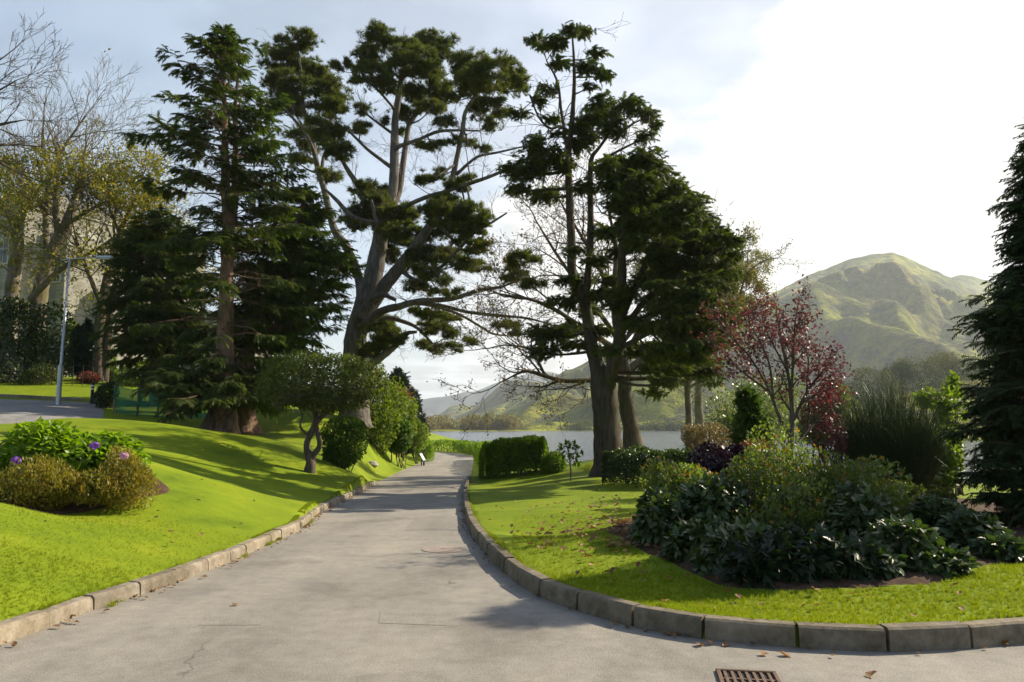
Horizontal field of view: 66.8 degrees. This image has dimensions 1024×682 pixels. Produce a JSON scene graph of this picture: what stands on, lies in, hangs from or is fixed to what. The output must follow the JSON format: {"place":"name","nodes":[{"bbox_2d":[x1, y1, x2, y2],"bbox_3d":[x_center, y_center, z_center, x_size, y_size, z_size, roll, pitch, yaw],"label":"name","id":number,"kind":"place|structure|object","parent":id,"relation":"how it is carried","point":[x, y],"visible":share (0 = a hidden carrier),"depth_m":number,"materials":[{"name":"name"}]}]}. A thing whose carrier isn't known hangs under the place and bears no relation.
{"place":"outdoors","nodes":[
{"label":"outdoors","id":0,"kind":"place"},
{"bbox_2d":[0,399,104,423],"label":"road","id":1,"kind":"structure","parent":0,"point":[15,411],"depth_m":29.77,"materials":[{"name":"grey asphalt"}]},
{"bbox_2d":[89,381,94,403],"bbox_3d":[-19.447,2.445,35.946,0.220,1.140,0.219,0,-6,0],"label":"bollard","id":2,"kind":"object","parent":1,"relation":"on","point":[92,388],"visible":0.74,"depth_m":35.90,"materials":[{"name":"black metal"}]},
{"bbox_2d":[437,404,475,421],"bbox_3d":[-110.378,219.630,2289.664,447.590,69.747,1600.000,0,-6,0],"label":"hills","id":3,"kind":"structure","parent":0,"point":[454,412],"depth_m":2102.25,"materials":[{"name":"green plant"}]},
{"bbox_2d":[420,371,558,417],"bbox_3d":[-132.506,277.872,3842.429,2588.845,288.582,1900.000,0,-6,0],"label":"hills","id":4,"kind":"structure","parent":0,"point":[436,406],"depth_m":3886.26,"materials":[{"name":"green plant"}]},
{"bbox_2d":[454,380,545,421],"bbox_3d":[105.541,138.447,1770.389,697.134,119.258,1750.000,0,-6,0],"label":"hills","id":5,"kind":"structure","parent":0,"point":[494,403],"depth_m":1720.64,"materials":[{"name":"green plant"}]},
{"bbox_2d":[0,452,1023,681],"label":"road","id":6,"kind":"structure","parent":0,"point":[327,587],"depth_m":5.96,"materials":[{"name":"grey asphalt"}]},
{"bbox_2d":[379,611,446,624],"bbox_3d":[-0.830,2.307,6.463,0.674,0.001,0.404,-1,-6,7],"label":"road patch","id":7,"kind":"object","parent":6,"relation":"on","point":[421,618],"visible":1,"depth_m":6.45,"materials":[{"name":"grey asphalt"}]},
{"bbox_2d":[405,516,466,529],"bbox_3d":[-1.334,3.304,14.134,1.029,0.111,2.998,0,-6,-4],"label":"road patch","id":8,"kind":"object","parent":6,"relation":"on","point":[433,523],"visible":0.97,"depth_m":13.89,"materials":[{"name":"grey asphalt"}]},
{"bbox_2d":[422,546,463,552],"bbox_3d":[-0.917,2.761,10.292,0.560,0.019,0.705,0,-6,0],"label":"road patch","id":9,"kind":"object","parent":6,"relation":"on","point":[442,549],"visible":1,"depth_m":10.25,"materials":[{"name":"grey asphalt"}]},
{"bbox_2d":[3,484,1008,655],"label":"fallen leaves","id":10,"kind":"object","parent":6,"relation":"on","point":[13,643],"depth_m":7.93,"materials":[{"name":"brown plant"}]},
{"bbox_2d":[715,668,780,681],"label":"drain grate","id":11,"kind":"object","parent":6,"relation":"on","point":[733,675],"visible":1,"depth_m":4.95,"materials":[{"name":"metal"}]},
{"bbox_2d":[865,670,876,677],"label":"fallen leaf","id":12,"kind":"object","parent":6,"relation":"on","point":[868,674],"visible":1,"depth_m":4.97,"materials":[{"name":"brown plant"}]},
{"bbox_2d":[0,377,1023,650],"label":"ground","id":13,"kind":"structure","parent":0,"point":[256,483],"depth_m":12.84,"materials":[{"name":"green plant"}]},
{"bbox_2d":[0,347,25,382],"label":"variegated shrub","id":14,"kind":"object","parent":13,"relation":"on","point":[7,365],"visible":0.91,"depth_m":41.99,"materials":[{"name":"green plant"}]},
{"bbox_2d":[13,362,63,384],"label":"rose bush","id":15,"kind":"object","parent":13,"relation":"on","point":[37,373],"visible":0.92,"depth_m":41.37,"materials":[{"name":"green plant"}]},
{"bbox_2d":[0,296,77,380],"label":"yew hedge","id":16,"kind":"object","parent":13,"relation":"on","point":[33,343],"visible":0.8,"depth_m":43.53,"materials":[{"name":"green plant"}]},
{"bbox_2d":[0,394,81,400],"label":"kerb","id":17,"kind":"structure","parent":13,"relation":"on","point":[39,397],"depth_m":36.05,"materials":[{"name":"concrete"}]},
{"bbox_2d":[0,7,103,213],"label":"bare tree","id":18,"kind":"object","parent":13,"relation":"on","point":[16,144],"visible":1,"depth_m":40.00,"materials":[{"name":"brown plant"}]},
{"bbox_2d":[64,320,76,376],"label":"light shrub","id":19,"kind":"object","parent":13,"relation":"on","point":[67,340],"visible":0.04,"depth_m":47.03,"materials":[{"name":"green plant"}]},
{"bbox_2d":[10,364,132,386],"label":"railing","id":20,"kind":"object","parent":13,"relation":"on","point":[72,372],"visible":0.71,"depth_m":41.74,"materials":[{"name":"black metal"}]},
{"bbox_2d":[69,323,82,378],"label":"columnar yew","id":21,"kind":"object","parent":13,"relation":"on","point":[75,346],"visible":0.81,"depth_m":43.91,"materials":[{"name":"green plant"}]},
{"bbox_2d":[55,256,112,404],"bbox_3d":[-18.972,-0.437,34.244,2.282,6.761,0.225,0,-6,0],"label":"lamp post","id":22,"kind":"object","parent":13,"relation":"on","point":[59,384],"visible":0.95,"depth_m":34.18,"materials":[{"name":"metal"}]},
{"bbox_2d":[0,444,169,513],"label":"soil bed","id":23,"kind":"object","parent":13,"relation":"on","point":[72,508],"visible":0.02,"depth_m":10.72,"materials":[{"name":"brown soil"}]},
{"bbox_2d":[0,452,73,509],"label":"bronze shrub","id":24,"kind":"object","parent":23,"relation":"on","point":[5,485],"visible":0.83,"depth_m":10.16,"materials":[{"name":"brown plant"}]},
{"bbox_2d":[1,458,91,509],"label":"bronze shrub","id":25,"kind":"object","parent":23,"relation":"on","point":[70,496],"visible":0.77,"depth_m":10.33,"materials":[{"name":"brown plant"}]},
{"bbox_2d":[0,416,151,492],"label":"hydrangea bush","id":26,"kind":"object","parent":23,"relation":"on","point":[78,449],"visible":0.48,"depth_m":11.03,"materials":[{"name":"green plant"}]},
{"bbox_2d":[77,317,93,374],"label":"columnar yew","id":27,"kind":"object","parent":13,"relation":"on","point":[87,326],"visible":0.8,"depth_m":43.97,"materials":[{"name":"green plant"}]},
{"bbox_2d":[76,370,100,383],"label":"red shrub","id":28,"kind":"object","parent":13,"relation":"on","point":[96,378],"visible":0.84,"depth_m":42.80,"materials":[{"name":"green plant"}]},
{"bbox_2d":[83,327,104,369],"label":"columnar yew","id":29,"kind":"object","parent":13,"relation":"on","point":[90,346],"visible":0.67,"depth_m":43.86,"materials":[{"name":"green plant"}]},
{"bbox_2d":[0,47,188,372],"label":"sycamore tree","id":30,"kind":"object","parent":13,"relation":"on","point":[39,292],"visible":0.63,"depth_m":46.28,"materials":[{"name":"yellow plant"}]},
{"bbox_2d":[91,380,119,407],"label":"dark shrub","id":31,"kind":"object","parent":13,"relation":"on","point":[103,392],"visible":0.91,"depth_m":34.36,"materials":[{"name":"green plant"}]},
{"bbox_2d":[63,454,149,510],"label":"bronze shrub","id":32,"kind":"object","parent":13,"relation":"on","point":[104,486],"visible":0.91,"depth_m":10.69,"materials":[{"name":"brown plant"}]},
{"bbox_2d":[0,126,219,381],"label":"sycamore tree","id":33,"kind":"object","parent":13,"relation":"on","point":[98,358],"visible":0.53,"depth_m":43.87,"materials":[{"name":"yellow plant"}]},
{"bbox_2d":[109,348,120,379],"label":"light shrub","id":34,"kind":"object","parent":13,"relation":"on","point":[111,372],"visible":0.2,"depth_m":44.93,"materials":[{"name":"green plant"}]},
{"bbox_2d":[114,356,149,385],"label":"light shrub","id":35,"kind":"object","parent":13,"relation":"on","point":[125,370],"visible":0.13,"depth_m":43.53,"materials":[{"name":"green plant"}]},
{"bbox_2d":[104,445,160,511],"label":"bronze shrub","id":36,"kind":"object","parent":13,"relation":"on","point":[147,476],"visible":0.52,"depth_m":11.00,"materials":[{"name":"brown plant"}]},
{"bbox_2d":[0,187,269,376],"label":"building","id":37,"kind":"structure","parent":13,"relation":"on","point":[54,287],"depth_m":71.28,"materials":[{"name":"beige stone"}]},
{"bbox_2d":[0,237,9,264],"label":"window","id":38,"kind":"structure","parent":37,"relation":"in","point":[5,259],"depth_m":70.38,"materials":[{"name":"glass"}]},
{"bbox_2d":[51,255,62,282],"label":"window","id":39,"kind":"structure","parent":37,"relation":"in","point":[59,277],"depth_m":70.89,"materials":[{"name":"glass"}]},
{"bbox_2d":[83,203,218,390],"bbox_3d":[-17.281,-1.730,37.578,5.984,9.910,6.426,-3,-7,27],"label":"cypress tree","id":40,"kind":"object","parent":13,"relation":"on","point":[160,293],"visible":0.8,"depth_m":36.56,"materials":[{"name":"green plant"}]},
{"bbox_2d":[113,385,209,418],"bbox_3d":[-14.908,2.736,33.276,3.997,1.606,0.232,4,-8,-36],"label":"netting fence","id":41,"kind":"object","parent":13,"relation":"on","point":[124,402],"visible":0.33,"depth_m":32.63,"materials":[{"name":"green plastic"}]},
{"bbox_2d":[0,481,374,644],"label":"kerb","id":42,"kind":"structure","parent":13,"relation":"on","point":[21,626],"depth_m":7.41,"materials":[{"name":"concrete"}]},
{"bbox_2d":[114,22,327,433],"bbox_3d":[-11.155,-4.511,30.525,7.889,17.208,7.365,-2,-7,18],"label":"cypress tree","id":43,"kind":"object","parent":13,"relation":"on","point":[222,392],"visible":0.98,"depth_m":30.16,"materials":[{"name":"green plant"}]},
{"bbox_2d":[195,181,370,434],"bbox_3d":[-9.847,-1.529,33.586,6.878,11.161,7.189,0,-6,0],"label":"cypress tree","id":44,"kind":"object","parent":13,"relation":"on","point":[306,257],"visible":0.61,"depth_m":32.86,"materials":[{"name":"green plant"}]},
{"bbox_2d":[241,346,390,473],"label":"umbrella tree","id":45,"kind":"object","parent":13,"relation":"on","point":[316,396],"visible":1,"depth_m":23.50,"materials":[{"name":"green plant"}]},
{"bbox_2d":[320,414,368,471],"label":"laurel bush","id":46,"kind":"object","parent":13,"relation":"on","point":[341,456],"visible":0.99,"depth_m":26.45,"materials":[{"name":"green plant"}]},
{"bbox_2d":[366,363,410,461],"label":"rhododendron bush","id":47,"kind":"object","parent":13,"relation":"on","point":[381,412],"visible":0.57,"depth_m":40.80,"materials":[{"name":"green plant"}]},
{"bbox_2d":[385,416,413,468],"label":"rhododendron bush","id":48,"kind":"object","parent":13,"relation":"on","point":[401,444],"visible":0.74,"depth_m":41.43,"materials":[{"name":"green plant"}]},
{"bbox_2d":[383,394,430,463],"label":"rhododendron bush","id":49,"kind":"object","parent":13,"relation":"on","point":[419,427],"visible":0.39,"depth_m":47.19,"materials":[{"name":"green plant"}]},
{"bbox_2d":[386,366,430,454],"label":"cypress tree","id":50,"kind":"object","parent":13,"relation":"on","point":[421,415],"visible":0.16,"depth_m":55.60,"materials":[{"name":"green plant"}]},
{"bbox_2d":[255,17,565,427],"bbox_3d":[-5.311,-6.514,38.998,19.504,21.645,8.401,-4,-7,31],"label":"pine tree","id":51,"kind":"object","parent":13,"relation":"on","point":[381,211],"visible":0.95,"depth_m":37.90,"materials":[{"name":"green plant"}]},
{"bbox_2d":[413,442,434,461],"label":"box hedge","id":52,"kind":"object","parent":13,"relation":"on","point":[428,450],"visible":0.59,"depth_m":50.85,"materials":[{"name":"green plant"}]},
{"bbox_2d":[428,439,479,455],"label":"box hedge","id":53,"kind":"object","parent":13,"relation":"on","point":[461,446],"visible":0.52,"depth_m":67.48,"materials":[{"name":"green plant"}]},
{"bbox_2d":[472,440,512,473],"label":"box hedge","id":54,"kind":"object","parent":13,"relation":"on","point":[478,445],"visible":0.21,"depth_m":44.49,"materials":[{"name":"green plant"}]},
{"bbox_2d":[478,434,548,479],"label":"box hedge","id":55,"kind":"object","parent":13,"relation":"on","point":[503,455],"visible":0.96,"depth_m":29.98,"materials":[{"name":"green plant"}]},
{"bbox_2d":[18,479,1021,626],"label":"fallen leaves","id":56,"kind":"object","parent":13,"relation":"on","point":[592,535],"depth_m":9.85,"materials":[{"name":"brown plant"}]},
{"bbox_2d":[539,450,566,473],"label":"box bush","id":57,"kind":"object","parent":13,"relation":"on","point":[550,463],"visible":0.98,"depth_m":29.46,"materials":[{"name":"green plant"}]},
{"bbox_2d":[556,439,583,480],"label":"sapling","id":58,"kind":"object","parent":13,"relation":"on","point":[569,446],"visible":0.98,"depth_m":25.18,"materials":[{"name":"green plant"}]},
{"bbox_2d":[475,12,753,476],"bbox_3d":[3.601,-3.926,26.137,9.174,17.303,7.474,-3,-7,24],"label":"cypress tree","id":59,"kind":"object","parent":13,"relation":"on","point":[644,204],"visible":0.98,"depth_m":25.81,"materials":[{"name":"green plant"}]},
{"bbox_2d":[417,147,812,449],"bbox_3d":[5.230,-1.747,34.518,20.365,13.601,9.372,4,-8,-35],"label":"deciduous tree","id":60,"kind":"object","parent":13,"relation":"on","point":[632,436],"visible":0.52,"depth_m":31.11,"materials":[{"name":"brown plant"}]},
{"bbox_2d":[600,445,696,487],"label":"laurel hedge","id":61,"kind":"object","parent":13,"relation":"on","point":[626,464],"visible":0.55,"depth_m":22.67,"materials":[{"name":"green plant"}]},
{"bbox_2d":[633,336,729,449],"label":"cypress tree","id":62,"kind":"object","parent":13,"relation":"on","point":[655,393],"visible":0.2,"depth_m":30.83,"materials":[{"name":"green plant"}]},
{"bbox_2d":[630,217,783,442],"bbox_3d":[10.647,0.732,40.710,8.361,13.934,6.801,-5,-8,39],"label":"deciduous tree","id":63,"kind":"object","parent":13,"relation":"on","point":[698,409],"visible":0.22,"depth_m":39.61,"materials":[{"name":"green plant"}]},
{"bbox_2d":[462,475,1023,651],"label":"kerb","id":64,"kind":"structure","parent":13,"relation":"on","point":[924,636],"depth_m":5.73,"materials":[{"name":"concrete"}]},
{"bbox_2d":[704,373,807,481],"bbox_3d":[5.821,2.168,18.364,2.029,2.951,2.909,-4,-7,31],"label":"birch shrub","id":65,"kind":"object","parent":13,"relation":"on","point":[767,407],"visible":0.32,"depth_m":17.96,"materials":[{"name":"green plant"}]},
{"bbox_2d":[608,498,1023,589],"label":"soil bed","id":66,"kind":"object","parent":13,"relation":"on","point":[914,578],"visible":0.04,"depth_m":7.12,"materials":[{"name":"brown soil"}]},
{"bbox_2d":[605,515,649,547],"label":"fallen leaves","id":67,"kind":"object","parent":66,"relation":"on","point":[626,542],"visible":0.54,"depth_m":9.53,"materials":[{"name":"brown plant"}]},
{"bbox_2d":[638,455,699,494],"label":"hypericum bush","id":68,"kind":"object","parent":66,"relation":"on","point":[668,473],"visible":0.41,"depth_m":10.45,"materials":[{"name":"green plant"}]},
{"bbox_2d":[626,470,779,575],"bbox_3d":[2.140,1.974,8.631,1.585,0.958,2.627,0,-6,0],"label":"viburnum bush","id":69,"kind":"object","parent":66,"relation":"on","point":[673,523],"visible":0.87,"depth_m":8.92,"materials":[{"name":"green plant"}]},
{"bbox_2d":[680,422,732,460],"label":"heath shrub","id":70,"kind":"object","parent":66,"relation":"on","point":[694,434],"visible":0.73,"depth_m":14.80,"materials":[{"name":"brown plant"}]},
{"bbox_2d":[684,441,747,477],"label":"purple shrub","id":71,"kind":"object","parent":66,"relation":"on","point":[717,461],"visible":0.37,"depth_m":10.78,"materials":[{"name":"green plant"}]},
{"bbox_2d":[726,384,777,452],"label":"dwarf conifer","id":72,"kind":"object","parent":66,"relation":"on","point":[746,402],"visible":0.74,"depth_m":14.29,"materials":[{"name":"green plant"}]},
{"bbox_2d":[732,439,773,489],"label":"rusty shrub","id":73,"kind":"object","parent":66,"relation":"on","point":[749,443],"visible":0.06,"depth_m":13.42,"materials":[{"name":"brown plant"}]},
{"bbox_2d":[690,274,860,461],"bbox_3d":[4.234,0.867,12.197,2.914,3.903,2.050,0,-6,0],"label":"plum tree","id":74,"kind":"object","parent":66,"relation":"on","point":[820,397],"visible":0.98,"depth_m":12.04,"materials":[{"name":"red plant"}]},
{"bbox_2d":[675,416,916,534],"bbox_3d":[3.443,1.719,9.668,2.824,1.576,2.385,5,-8,-38],"label":"hypericum bush","id":75,"kind":"object","parent":66,"relation":"on","point":[784,500],"visible":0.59,"depth_m":9.41,"materials":[{"name":"green plant"}]},
{"bbox_2d":[709,521,903,590],"bbox_3d":[2.750,2.110,7.436,1.768,0.753,1.032,0,-6,0],"label":"shrub","id":76,"kind":"object","parent":66,"relation":"on","point":[819,552],"visible":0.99,"depth_m":7.17,"materials":[{"name":"green plant"}]},
{"bbox_2d":[796,380,868,491],"bbox_3d":[6.356,1.961,15.406,1.415,2.491,0.811,0,-6,0],"label":"willow shrub","id":77,"kind":"object","parent":66,"relation":"on","point":[811,435],"visible":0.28,"depth_m":15.30,"materials":[{"name":"green plant"}]},
{"bbox_2d":[818,409,848,489],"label":"purple shrub","id":78,"kind":"object","parent":66,"relation":"on","point":[839,443],"visible":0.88,"depth_m":12.39,"materials":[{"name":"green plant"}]},
{"bbox_2d":[820,367,963,509],"bbox_3d":[6.299,1.612,12.909,2.213,2.425,2.072,0,-6,0],"label":"broom shrub","id":79,"kind":"object","parent":66,"relation":"on","point":[912,444],"visible":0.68,"depth_m":12.45,"materials":[{"name":"green plant"}]},
{"bbox_2d":[822,479,982,579],"bbox_3d":[3.762,1.962,8.208,1.386,0.858,2.283,0,-6,0],"label":"viburnum bush","id":80,"kind":"object","parent":66,"relation":"on","point":[910,543],"visible":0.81,"depth_m":7.58,"materials":[{"name":"green plant"}]},
{"bbox_2d":[861,475,957,512],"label":"ground shrub","id":81,"kind":"object","parent":66,"relation":"on","point":[921,490],"visible":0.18,"depth_m":11.12,"materials":[{"name":"green plant"}]},
{"bbox_2d":[927,425,966,497],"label":"laurel bush","id":82,"kind":"object","parent":66,"relation":"on","point":[952,460],"visible":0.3,"depth_m":14.05,"materials":[{"name":"green plant"}]},
{"bbox_2d":[903,493,1023,563],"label":"viburnum bush","id":83,"kind":"object","parent":66,"relation":"on","point":[981,535],"visible":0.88,"depth_m":8.56,"materials":[{"name":"green plant"}]},
{"bbox_2d":[934,117,1023,528],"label":"spruce tree","id":84,"kind":"object","parent":66,"relation":"on","point":[1001,404],"visible":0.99,"depth_m":11.02,"materials":[{"name":"green plant"}]},
{"bbox_2d":[913,370,968,495],"bbox_3d":[9.425,1.996,16.864,1.278,2.815,0.993,0,-6,0],"label":"laurel bush","id":85,"kind":"object","parent":13,"relation":"on","point":[951,387],"visible":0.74,"depth_m":16.88,"materials":[{"name":"green plant"}]},
{"bbox_2d":[0,0,1023,403],"label":"sky","id":86,"kind":"structure","parent":0,"point":[847,129],"materials":[{"name":"white"}]},
{"bbox_2d":[430,422,684,430],"bbox_3d":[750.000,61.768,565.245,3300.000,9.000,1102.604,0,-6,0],"label":"shore","id":87,"kind":"structure","parent":0,"point":[458,429],"depth_m":594.57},
{"bbox_2d":[494,343,797,429],"bbox_3d":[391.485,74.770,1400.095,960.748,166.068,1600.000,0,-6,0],"label":"hills","id":88,"kind":"structure","parent":0,"point":[668,409],"depth_m":707.55,"materials":[{"name":"green plant"}]},
{"bbox_2d":[425,409,522,429],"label":"woodland","id":89,"kind":"object","parent":88,"relation":"on","point":[501,422],"visible":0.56,"depth_m":600.08,"materials":[{"name":"green plant"}]},
{"bbox_2d":[545,419,799,430],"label":"woodland","id":90,"kind":"object","parent":88,"relation":"on","point":[653,426],"visible":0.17,"depth_m":595.68,"materials":[{"name":"green plant"}]},
{"bbox_2d":[431,431,1022,478],"bbox_3d":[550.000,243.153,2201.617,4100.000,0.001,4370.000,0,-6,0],"label":"water","id":91,"kind":"structure","parent":0,"point":[660,440],"depth_m":243.55,"materials":[{"name":"grey liquid"}]},
{"bbox_2d":[712,252,1023,418],"bbox_3d":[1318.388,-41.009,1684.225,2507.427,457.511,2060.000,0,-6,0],"label":"mountain","id":92,"kind":"structure","parent":0,"point":[879,311],"depth_m":1293.92,"materials":[{"name":"green plant"}]},
{"bbox_2d":[781,377,1021,440],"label":"headland","id":93,"kind":"structure","parent":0,"point":[910,391],"depth_m":280.68,"materials":[{"name":"green plant"}]},
{"bbox_2d":[839,378,886,401],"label":"headland tree","id":94,"kind":"object","parent":93,"relation":"on","point":[853,385],"visible":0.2,"depth_m":303.01,"materials":[{"name":"green plant"}]},
{"bbox_2d":[853,383,886,404],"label":"headland tree","id":95,"kind":"object","parent":93,"relation":"on","point":[855,391],"visible":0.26,"depth_m":290.14,"materials":[{"name":"green plant"}]},
{"bbox_2d":[851,366,893,393],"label":"headland tree","id":96,"kind":"object","parent":93,"relation":"on","point":[877,377],"visible":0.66,"depth_m":312.11,"materials":[{"name":"green plant"}]},
{"bbox_2d":[870,378,901,396],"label":"headland tree","id":97,"kind":"object","parent":93,"relation":"on","point":[889,382],"visible":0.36,"depth_m":303.50,"materials":[{"name":"green plant"}]},
{"bbox_2d":[880,359,921,387],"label":"headland tree","id":98,"kind":"object","parent":93,"relation":"on","point":[907,373],"visible":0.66,"depth_m":318.02,"materials":[{"name":"green plant"}]},
{"bbox_2d":[886,375,941,392],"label":"headland tree","id":99,"kind":"object","parent":93,"relation":"on","point":[907,381],"visible":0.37,"depth_m":307.94,"materials":[{"name":"green plant"}]},
{"bbox_2d":[890,355,940,387],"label":"headland tree","id":100,"kind":"object","parent":93,"relation":"on","point":[929,373],"visible":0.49,"depth_m":326.69,"materials":[{"name":"green plant"}]},
{"bbox_2d":[915,352,958,382],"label":"headland tree","id":101,"kind":"object","parent":93,"relation":"on","point":[938,361],"visible":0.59,"depth_m":329.33,"materials":[{"name":"green plant"}]},
{"bbox_2d":[919,375,961,390],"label":"headland tree","id":102,"kind":"object","parent":93,"relation":"on","point":[937,380],"visible":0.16,"depth_m":299.92,"materials":[{"name":"green plant"}]},
{"bbox_2d":[930,350,974,378],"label":"headland tree","id":103,"kind":"object","parent":93,"relation":"on","point":[951,357],"visible":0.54,"depth_m":334.54,"materials":[{"name":"green plant"}]},
{"bbox_2d":[945,353,991,380],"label":"headland tree","id":104,"kind":"object","parent":93,"relation":"on","point":[964,376],"visible":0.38,"depth_m":328.88,"materials":[{"name":"green plant"}]},
{"bbox_2d":[961,373,991,386],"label":"headland tree","id":105,"kind":"object","parent":93,"relation":"on","point":[970,383],"visible":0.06,"depth_m":303.11,"materials":[{"name":"green plant"}]},
{"bbox_2d":[951,275,1004,296],"bbox_3d":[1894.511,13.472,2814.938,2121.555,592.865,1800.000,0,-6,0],"label":"mountain","id":106,"kind":"structure","parent":0,"point":[971,282],"depth_m":2995.90,"materials":[{"name":"green plant"}]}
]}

